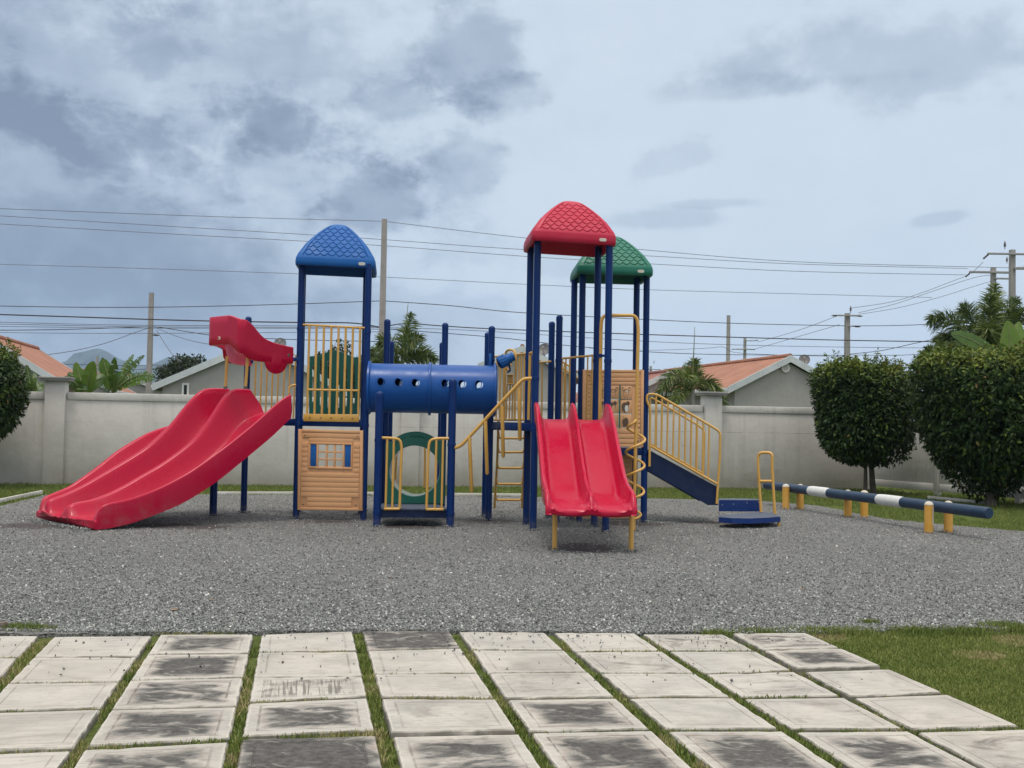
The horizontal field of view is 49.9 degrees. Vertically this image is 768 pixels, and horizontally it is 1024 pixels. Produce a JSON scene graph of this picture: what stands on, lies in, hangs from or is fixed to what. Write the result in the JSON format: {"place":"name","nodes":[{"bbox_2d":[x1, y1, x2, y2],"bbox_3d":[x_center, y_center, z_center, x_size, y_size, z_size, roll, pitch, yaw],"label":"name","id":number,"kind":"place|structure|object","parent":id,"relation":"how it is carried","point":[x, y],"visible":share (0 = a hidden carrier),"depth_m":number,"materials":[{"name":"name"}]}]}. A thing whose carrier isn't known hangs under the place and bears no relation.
{"place":"outdoors","nodes":[
{"label":"outdoors","id":0,"kind":"place"},
{"bbox_2d":[0,335,96,391],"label":"house","id":1,"kind":"structure","parent":0,"point":[37,360],"depth_m":35.81,"materials":[{"name":"tile"}]},
{"bbox_2d":[83,369,136,393],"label":"house","id":2,"kind":"structure","parent":0,"point":[101,390],"depth_m":46.79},
{"bbox_2d":[61,349,174,382],"bbox_3d":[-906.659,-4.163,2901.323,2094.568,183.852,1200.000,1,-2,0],"label":"hills","id":3,"kind":"structure","parent":0,"point":[87,357],"depth_m":2938.05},
{"bbox_2d":[127,374,161,393],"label":"house","id":4,"kind":"structure","parent":0,"point":[139,389],"depth_m":56.13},
{"bbox_2d":[151,354,346,397],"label":"house","id":5,"kind":"structure","parent":0,"point":[194,380],"depth_m":35.79,"materials":[{"name":"paint"}]},
{"bbox_2d":[182,383,188,394],"bbox_3d":[-10.538,0.330,35.506,0.220,0.720,0.075,1,-2,-12],"label":"window","id":6,"kind":"structure","parent":5,"relation":"in","point":[185,386],"depth_m":35.49,"materials":[{"name":"white plastic"}]},
{"bbox_2d":[0,264,931,297],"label":"overhead cable","id":7,"kind":"object","parent":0,"point":[447,280],"visible":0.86,"depth_m":50.65,"materials":[{"name":"grey metal"}]},
{"bbox_2d":[0,630,1023,767],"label":"joint grass","id":8,"kind":"structure","parent":0,"point":[25,658],"depth_m":5.91,"materials":[{"name":"plant"}]},
{"bbox_2d":[0,484,1023,767],"bbox_3d":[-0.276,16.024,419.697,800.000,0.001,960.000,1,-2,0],"label":"ground","id":9,"kind":"structure","parent":0,"point":[252,662],"depth_m":7.75,"materials":[{"name":"plant"}]},
{"bbox_2d":[0,658,15,678],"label":"paving slab","id":10,"kind":"structure","parent":9,"relation":"on","point":[6,664],"depth_m":6.78,"materials":[{"name":"concrete"}]},
{"bbox_2d":[0,337,31,441],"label":"topiary tree","id":11,"kind":"object","parent":9,"relation":"on","point":[14,390],"visible":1,"depth_m":22.93,"materials":[{"name":"green plant"}]},
{"bbox_2d":[0,636,37,658],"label":"paving slab","id":12,"kind":"structure","parent":9,"relation":"on","point":[9,648],"depth_m":7.38,"materials":[{"name":"concrete"}]},
{"bbox_2d":[0,490,42,502],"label":"lawn edging","id":13,"kind":"object","parent":9,"relation":"on","point":[20,496],"visible":0.81,"depth_m":20.30,"materials":[{"name":"white concrete"}]},
{"bbox_2d":[25,365,43,391],"bbox_3d":[-12.643,0.963,29.075,0.526,2.942,0.812,1,-2,0],"label":"banana plant","id":14,"kind":"object","parent":9,"relation":"on","point":[35,386],"visible":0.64,"depth_m":29.02,"materials":[{"name":"green plant"}]},
{"bbox_2d":[0,752,69,767],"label":"paving slab","id":15,"kind":"structure","parent":9,"relation":"on","point":[42,760],"depth_m":4.89,"materials":[{"name":"concrete"}]},
{"bbox_2d":[0,710,99,753],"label":"paving slab","id":16,"kind":"structure","parent":9,"relation":"on","point":[51,731],"depth_m":5.38,"materials":[{"name":"concrete"}]},
{"bbox_2d":[0,683,118,712],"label":"paving slab","id":17,"kind":"structure","parent":9,"relation":"on","point":[42,697],"depth_m":6.03,"materials":[{"name":"concrete"}]},
{"bbox_2d":[10,657,135,683],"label":"paving slab","id":18,"kind":"structure","parent":9,"relation":"on","point":[92,670],"depth_m":6.67,"materials":[{"name":"concrete"}]},
{"bbox_2d":[64,361,105,392],"bbox_3d":[-11.571,0.922,29.280,1.073,3.075,1.218,1,-2,0],"label":"banana plant","id":19,"kind":"object","parent":9,"relation":"on","point":[88,379],"visible":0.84,"depth_m":29.38,"materials":[{"name":"green plant"}]},
{"bbox_2d":[35,636,151,660],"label":"paving slab","id":20,"kind":"structure","parent":9,"relation":"on","point":[99,647],"depth_m":7.30,"materials":[{"name":"concrete"}]},
{"bbox_2d":[99,354,154,392],"bbox_3d":[-10.481,0.835,29.865,1.477,3.330,1.785,2,-2,-17],"label":"banana plant","id":21,"kind":"object","parent":9,"relation":"on","point":[114,382],"visible":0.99,"depth_m":29.81,"materials":[{"name":"green plant"}]},
{"bbox_2d":[75,743,228,767],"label":"paving slab","id":22,"kind":"structure","parent":9,"relation":"on","point":[212,755],"depth_m":4.99,"materials":[{"name":"concrete"}]},
{"bbox_2d":[145,293,158,393],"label":"utility pole","id":23,"kind":"object","parent":9,"relation":"on","point":[149,364],"visible":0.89,"depth_m":52.00,"materials":[{"name":"concrete"}]},
{"bbox_2d":[0,326,147,330],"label":"overhead cable","id":24,"kind":"object","parent":23,"relation":"attached to","point":[84,328],"visible":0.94,"depth_m":51.35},
{"bbox_2d":[153,326,398,341],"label":"overhead cable","id":25,"kind":"object","parent":23,"relation":"attached to","point":[265,338],"visible":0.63,"depth_m":51.15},
{"bbox_2d":[88,707,235,749],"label":"paving slab","id":26,"kind":"structure","parent":9,"relation":"on","point":[165,726],"depth_m":5.50,"materials":[{"name":"concrete"}]},
{"bbox_2d":[113,678,242,709],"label":"paving slab","id":27,"kind":"structure","parent":9,"relation":"on","point":[178,694],"depth_m":6.09,"materials":[{"name":"concrete"}]},
{"bbox_2d":[152,353,206,381],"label":"broad tree","id":28,"kind":"object","parent":9,"relation":"on","point":[187,362],"visible":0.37,"depth_m":74.39,"materials":[{"name":"green plant"}]},
{"bbox_2d":[131,654,248,680],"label":"paving slab","id":29,"kind":"structure","parent":9,"relation":"on","point":[184,667],"depth_m":6.80,"materials":[{"name":"concrete"}]},
{"bbox_2d":[147,634,252,655],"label":"paving slab","id":30,"kind":"structure","parent":9,"relation":"on","point":[193,645],"depth_m":7.42,"materials":[{"name":"concrete"}]},
{"bbox_2d":[217,492,373,494],"bbox_3d":[-4.375,2.227,22.407,3.325,0.070,0.072,1,-2,-13],"label":"lawn edging","id":31,"kind":"object","parent":9,"relation":"on","point":[270,493],"visible":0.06,"depth_m":22.24,"materials":[{"name":"white concrete"}]},
{"bbox_2d":[249,677,366,704],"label":"paving slab","id":32,"kind":"structure","parent":9,"relation":"on","point":[293,689],"depth_m":6.31,"materials":[{"name":"concrete"}]},
{"bbox_2d":[254,652,361,677],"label":"paving slab","id":33,"kind":"structure","parent":9,"relation":"on","point":[332,664],"depth_m":6.90,"materials":[{"name":"concrete"}]},
{"bbox_2d":[259,632,356,652],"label":"paving slab","id":34,"kind":"structure","parent":9,"relation":"on","point":[311,642],"depth_m":7.61,"materials":[{"name":"concrete"}]},
{"bbox_2d":[243,698,373,739],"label":"paving slab","id":35,"kind":"structure","parent":9,"relation":"on","point":[268,720],"depth_m":5.69,"materials":[{"name":"concrete"}]},
{"bbox_2d":[237,736,381,767],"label":"paving slab","id":36,"kind":"structure","parent":9,"relation":"on","point":[349,752],"depth_m":5.07,"materials":[{"name":"concrete"}]},
{"bbox_2d":[312,339,356,388],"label":"broad tree","id":37,"kind":"object","parent":9,"relation":"on","point":[334,347],"visible":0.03,"depth_m":55.93,"materials":[{"name":"green plant"}]},
{"bbox_2d":[346,353,374,397],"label":"broad tree","id":38,"kind":"object","parent":9,"relation":"on","point":[354,382],"visible":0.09,"depth_m":49.83,"materials":[{"name":"green plant"}]},
{"bbox_2d":[379,219,386,359],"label":"utility pole","id":39,"kind":"object","parent":9,"relation":"on","point":[382,311],"visible":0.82,"depth_m":46.08,"materials":[{"name":"concrete"}]},
{"bbox_2d":[0,332,312,333],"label":"overhead cable","id":40,"kind":"object","parent":39,"relation":"attached to","point":[151,333],"visible":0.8,"depth_m":48.58,"materials":[{"name":"grey metal"}]},
{"bbox_2d":[0,326,329,328],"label":"overhead cable","id":41,"kind":"object","parent":39,"relation":"attached to","point":[103,327],"visible":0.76,"depth_m":47.51,"materials":[{"name":"grey metal"}]},
{"bbox_2d":[0,208,364,220],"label":"overhead cable","id":42,"kind":"object","parent":39,"relation":"attached to","point":[189,215],"visible":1,"depth_m":46.74,"materials":[{"name":"grey metal"}]},
{"bbox_2d":[5,322,372,326],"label":"overhead cable","id":43,"kind":"object","parent":39,"relation":"attached to","point":[147,325],"visible":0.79,"depth_m":47.23,"materials":[{"name":"grey metal"}]},
{"bbox_2d":[0,314,378,327],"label":"overhead cable","id":44,"kind":"object","parent":39,"relation":"attached to","point":[174,319],"visible":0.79,"depth_m":46.09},
{"bbox_2d":[7,301,373,307],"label":"overhead cable","id":45,"kind":"object","parent":39,"relation":"attached to","point":[179,306],"visible":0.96,"depth_m":46.62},
{"bbox_2d":[9,324,377,327],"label":"overhead cable","id":46,"kind":"object","parent":39,"relation":"attached to","point":[141,326],"visible":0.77,"depth_m":47.37,"materials":[{"name":"grey metal"}]},
{"bbox_2d":[387,301,843,325],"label":"overhead cable","id":47,"kind":"object","parent":39,"relation":"hanging from","point":[619,318],"visible":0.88,"depth_m":49.27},
{"bbox_2d":[415,328,901,347],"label":"overhead cable","id":48,"kind":"object","parent":39,"relation":"attached to","point":[689,343],"visible":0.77,"depth_m":48.44,"materials":[{"name":"grey metal"}]},
{"bbox_2d":[390,323,930,341],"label":"overhead cable","id":49,"kind":"object","parent":39,"relation":"attached to","point":[681,335],"visible":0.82,"depth_m":47.19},
{"bbox_2d":[392,222,1008,267],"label":"overhead cable","id":50,"kind":"object","parent":39,"relation":"attached to","point":[728,257],"visible":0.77,"depth_m":47.33,"materials":[{"name":"grey metal"}]},
{"bbox_2d":[360,307,438,383],"bbox_3d":[-3.188,0.169,30.926,2.415,4.983,2.157,1,-2,0],"label":"palm tree","id":51,"kind":"object","parent":9,"relation":"on","point":[408,340],"visible":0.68,"depth_m":30.80,"materials":[{"name":"green plant"}]},
{"bbox_2d":[362,631,459,653],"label":"paving slab","id":52,"kind":"structure","parent":9,"relation":"on","point":[376,641],"depth_m":7.73,"materials":[{"name":"concrete"}]},
{"bbox_2d":[368,649,476,675],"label":"paving slab","id":53,"kind":"structure","parent":9,"relation":"on","point":[438,661],"depth_m":7.06,"materials":[{"name":"concrete"}]},
{"bbox_2d":[0,376,863,489],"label":"perimeter wall","id":54,"kind":"structure","parent":9,"relation":"on","point":[61,434],"depth_m":26.05,"materials":[{"name":"concrete"}]},
{"bbox_2d":[374,674,491,699],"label":"paving slab","id":55,"kind":"structure","parent":9,"relation":"on","point":[439,686],"depth_m":6.44,"materials":[{"name":"concrete"}]},
{"bbox_2d":[0,630,870,687],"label":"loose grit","id":56,"kind":"object","parent":9,"relation":"on","point":[301,678],"visible":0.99,"depth_m":7.45,"materials":[{"name":"gravel"}]},
{"bbox_2d":[382,699,514,738],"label":"paving slab","id":57,"kind":"structure","parent":9,"relation":"on","point":[412,717],"depth_m":5.64,"materials":[{"name":"concrete"}]},
{"bbox_2d":[393,735,539,767],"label":"paving slab","id":58,"kind":"structure","parent":9,"relation":"on","point":[496,751],"depth_m":5.15,"materials":[{"name":"concrete"}]},
{"bbox_2d":[455,493,520,496],"bbox_3d":[-0.397,2.314,22.940,1.661,0.070,0.035,1,-2,-6],"label":"lawn edging","id":59,"kind":"object","parent":9,"relation":"on","point":[497,494],"visible":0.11,"depth_m":22.93,"materials":[{"name":"white concrete"}]},
{"bbox_2d":[459,632,562,651],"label":"paving slab","id":60,"kind":"structure","parent":9,"relation":"on","point":[542,641],"depth_m":7.75,"materials":[{"name":"concrete"}]},
{"bbox_2d":[0,494,1023,637],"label":"gravel bed","id":61,"kind":"object","parent":9,"relation":"on","point":[320,519],"visible":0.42,"depth_m":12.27,"materials":[{"name":"gravel"}]},
{"bbox_2d":[36,201,780,551],"bbox_3d":[-1.306,-0.275,16.795,10.406,4.920,6.207,0,-2,16],"label":"playground structure","id":62,"kind":"object","parent":61,"relation":"on","point":[586,453],"visible":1,"depth_m":16.78,"materials":[{"name":"blue paint"}]},
{"bbox_2d":[24,506,956,552],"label":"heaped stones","id":63,"kind":"object","parent":61,"relation":"on","point":[62,525],"visible":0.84,"depth_m":15.97,"materials":[{"name":"stone"}]},
{"bbox_2d":[0,617,1023,639],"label":"tuft grass","id":64,"kind":"structure","parent":61,"relation":"on","point":[1014,626],"depth_m":8.40,"materials":[{"name":"plant"}]},
{"bbox_2d":[763,482,993,532],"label":"balance beam","id":65,"kind":"structure","parent":61,"relation":"on","point":[948,509],"depth_m":17.78,"materials":[{"name":"blue plastic"}]},
{"bbox_2d":[0,482,1023,530],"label":"verge grass","id":66,"kind":"structure","parent":9,"relation":"on","point":[461,488],"depth_m":23.51,"materials":[{"name":"plant"}]},
{"bbox_2d":[473,650,586,674],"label":"paving slab","id":67,"kind":"structure","parent":9,"relation":"on","point":[529,662],"depth_m":7.09,"materials":[{"name":"concrete"}]},
{"bbox_2d":[490,673,613,701],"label":"paving slab","id":68,"kind":"structure","parent":9,"relation":"on","point":[522,686],"depth_m":6.44,"materials":[{"name":"concrete"}]},
{"bbox_2d":[508,699,648,737],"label":"paving slab","id":69,"kind":"structure","parent":9,"relation":"on","point":[574,715],"depth_m":5.80,"materials":[{"name":"concrete"}]},
{"bbox_2d":[554,633,658,654],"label":"paving slab","id":70,"kind":"structure","parent":9,"relation":"on","point":[632,642],"depth_m":7.82,"materials":[{"name":"concrete"}]},
{"bbox_2d":[532,731,690,767],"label":"paving slab","id":71,"kind":"structure","parent":9,"relation":"on","point":[642,749],"depth_m":5.22,"materials":[{"name":"concrete"}]},
{"bbox_2d":[576,369,673,403],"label":"house","id":72,"kind":"structure","parent":9,"relation":"on","point":[654,377],"depth_m":43.90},
{"bbox_2d":[576,652,692,674],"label":"paving slab","id":73,"kind":"structure","parent":9,"relation":"on","point":[631,662],"depth_m":7.14,"materials":[{"name":"concrete"}]},
{"bbox_2d":[602,674,727,701],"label":"paving slab","id":74,"kind":"structure","parent":9,"relation":"on","point":[632,686],"depth_m":6.50,"materials":[{"name":"concrete"}]},
{"bbox_2d":[653,328,730,405],"bbox_3d":[5.342,0.576,32.379,2.433,4.560,1.872,1,-2,0],"label":"palm tree","id":75,"kind":"object","parent":9,"relation":"on","point":[695,379],"visible":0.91,"depth_m":32.30,"materials":[{"name":"green plant"}]},
{"bbox_2d":[643,634,750,651],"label":"paving slab","id":76,"kind":"structure","parent":9,"relation":"on","point":[674,642],"depth_m":7.85,"materials":[{"name":"concrete"}]},
{"bbox_2d":[630,698,776,732],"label":"paving slab","id":77,"kind":"structure","parent":9,"relation":"on","point":[711,714],"depth_m":5.87,"materials":[{"name":"concrete"}]},
{"bbox_2d":[726,315,729,360],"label":"utility pole","id":78,"kind":"object","parent":9,"relation":"on","point":[728,339],"visible":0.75,"depth_m":66.06,"materials":[{"name":"concrete"}]},
{"bbox_2d":[670,652,789,674],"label":"paving slab","id":79,"kind":"structure","parent":9,"relation":"on","point":[707,663],"depth_m":7.21,"materials":[{"name":"concrete"}]},
{"bbox_2d":[650,353,818,407],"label":"house","id":80,"kind":"structure","parent":9,"relation":"on","point":[775,381],"depth_m":37.02,"materials":[{"name":"paint"}]},
{"bbox_2d":[799,355,809,363],"bbox_3d":[9.992,-0.752,37.618,0.318,0.519,0.290,2,-2,-26],"label":"satellite dish","id":81,"kind":"object","parent":80,"relation":"attached to","point":[805,359],"visible":0.85,"depth_m":37.64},
{"bbox_2d":[731,338,757,358],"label":"utility pole","id":82,"kind":"object","parent":9,"relation":"on","point":[744,349],"visible":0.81,"depth_m":95.06,"materials":[{"name":"concrete"}]},
{"bbox_2d":[669,732,835,767],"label":"paving slab","id":83,"kind":"structure","parent":9,"relation":"on","point":[747,749],"depth_m":5.25,"materials":[{"name":"concrete"}]},
{"bbox_2d":[706,672,838,700],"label":"paving slab","id":84,"kind":"structure","parent":9,"relation":"on","point":[785,684],"depth_m":6.60,"materials":[{"name":"concrete"}]},
{"bbox_2d":[733,633,837,653],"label":"paving slab","id":85,"kind":"structure","parent":9,"relation":"on","point":[779,642],"depth_m":7.88,"materials":[{"name":"concrete"}]},
{"bbox_2d":[765,649,879,676],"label":"paving slab","id":86,"kind":"structure","parent":9,"relation":"on","point":[812,660],"depth_m":7.20,"materials":[{"name":"concrete"}]},
{"bbox_2d":[744,698,902,733],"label":"paving slab","id":87,"kind":"structure","parent":9,"relation":"on","point":[823,715],"depth_m":5.94,"materials":[{"name":"concrete"}]},
{"bbox_2d":[831,306,862,358],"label":"utility pole","id":88,"kind":"object","parent":9,"relation":"on","point":[847,326],"visible":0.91,"depth_m":52.02,"materials":[{"name":"concrete"}]},
{"bbox_2d":[390,329,844,355],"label":"overhead cable","id":89,"kind":"object","parent":88,"relation":"attached to","point":[616,349],"visible":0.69,"depth_m":49.21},
{"bbox_2d":[592,347,841,356],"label":"overhead cable","id":90,"kind":"object","parent":88,"relation":"attached to","point":[737,352],"visible":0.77,"depth_m":55.39,"materials":[{"name":"grey metal"}]},
{"bbox_2d":[806,348,919,493],"bbox_3d":[8.309,0.892,26.034,2.515,3.512,2.526,1,-2,0],"label":"topiary tree","id":91,"kind":"object","parent":9,"relation":"on","point":[863,415],"visible":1,"depth_m":25.37,"materials":[{"name":"green plant"}]},
{"bbox_2d":[805,670,940,701],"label":"paving slab","id":92,"kind":"structure","parent":9,"relation":"on","point":[874,684],"depth_m":6.62,"materials":[{"name":"concrete"}]},
{"bbox_2d":[798,731,975,767],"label":"paving slab","id":93,"kind":"structure","parent":9,"relation":"on","point":[904,749],"depth_m":5.30,"materials":[{"name":"concrete"}]},
{"bbox_2d":[855,695,1018,733],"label":"paving slab","id":94,"kind":"structure","parent":9,"relation":"on","point":[917,713],"depth_m":5.99,"materials":[{"name":"concrete"}]},
{"bbox_2d":[911,338,967,367],"bbox_3d":[11.295,0.788,28.946,1.478,4.109,2.103,-1,-3,39],"label":"palm tree","id":95,"kind":"object","parent":9,"relation":"on","point":[942,344],"visible":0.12,"depth_m":29.20,"materials":[{"name":"green plant"}]},
{"bbox_2d":[867,426,1023,503],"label":"wall","id":96,"kind":"structure","parent":9,"relation":"on","point":[918,471],"depth_m":26.62,"materials":[{"name":"concrete"}]},
{"bbox_2d":[927,496,984,503],"bbox_3d":[9.644,2.521,23.924,0.035,0.070,1.676,2,-2,-22],"label":"lawn edging","id":97,"kind":"object","parent":9,"relation":"on","point":[952,499],"visible":0.63,"depth_m":23.94,"materials":[{"name":"white concrete"}]},
{"bbox_2d":[906,337,1023,506],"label":"topiary tree","id":98,"kind":"object","parent":9,"relation":"on","point":[968,409],"visible":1,"depth_m":22.07,"materials":[{"name":"green plant"}]},
{"bbox_2d":[918,730,1023,767],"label":"paving slab","id":99,"kind":"structure","parent":9,"relation":"on","point":[992,749],"depth_m":5.39,"materials":[{"name":"concrete"}]},
{"bbox_2d":[922,282,1023,350],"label":"palm tree","id":100,"kind":"object","parent":9,"relation":"on","point":[989,329],"visible":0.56,"depth_m":30.37,"materials":[{"name":"green plant"}]},
{"bbox_2d":[965,258,1008,293],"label":"utility pole","id":101,"kind":"object","parent":9,"relation":"on","point":[993,272],"visible":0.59,"depth_m":54.07,"materials":[{"name":"concrete"}]},
{"bbox_2d":[5,224,956,274],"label":"overhead cable","id":102,"kind":"object","parent":101,"relation":"attached to","point":[473,252],"visible":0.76,"depth_m":50.64,"materials":[{"name":"grey metal"}]},
{"bbox_2d":[7,216,967,268],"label":"overhead cable","id":103,"kind":"object","parent":101,"relation":"attached to","point":[466,245],"visible":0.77,"depth_m":50.47,"materials":[{"name":"grey metal"}]},
{"bbox_2d":[951,321,1023,350],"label":"banana plant","id":104,"kind":"object","parent":9,"relation":"on","point":[1011,334],"visible":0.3,"depth_m":28.06,"materials":[{"name":"green plant"}]},
{"bbox_2d":[983,241,1023,308],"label":"utility pole","id":105,"kind":"object","parent":9,"relation":"on","point":[1012,254],"visible":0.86,"depth_m":46.10,"materials":[{"name":"concrete"}]},
{"bbox_2d":[0,0,1023,391],"label":"sky","id":106,"kind":"structure","parent":0,"point":[858,133],"materials":[{"name":"blue"}]},
{"bbox_2d":[478,344,577,402],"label":"house","id":107,"kind":"structure","parent":0,"point":[521,348],"depth_m":40.03,"materials":[{"name":"paint"}]},
{"bbox_2d":[539,343,547,355],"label":"satellite dish","id":108,"kind":"object","parent":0,"point":[543,349],"visible":0.89,"depth_m":40.35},
{"bbox_2d":[806,629,1023,729],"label":"lawn grass","id":109,"kind":"structure","parent":0,"point":[866,647],"depth_m":7.43,"materials":[{"name":"plant"}]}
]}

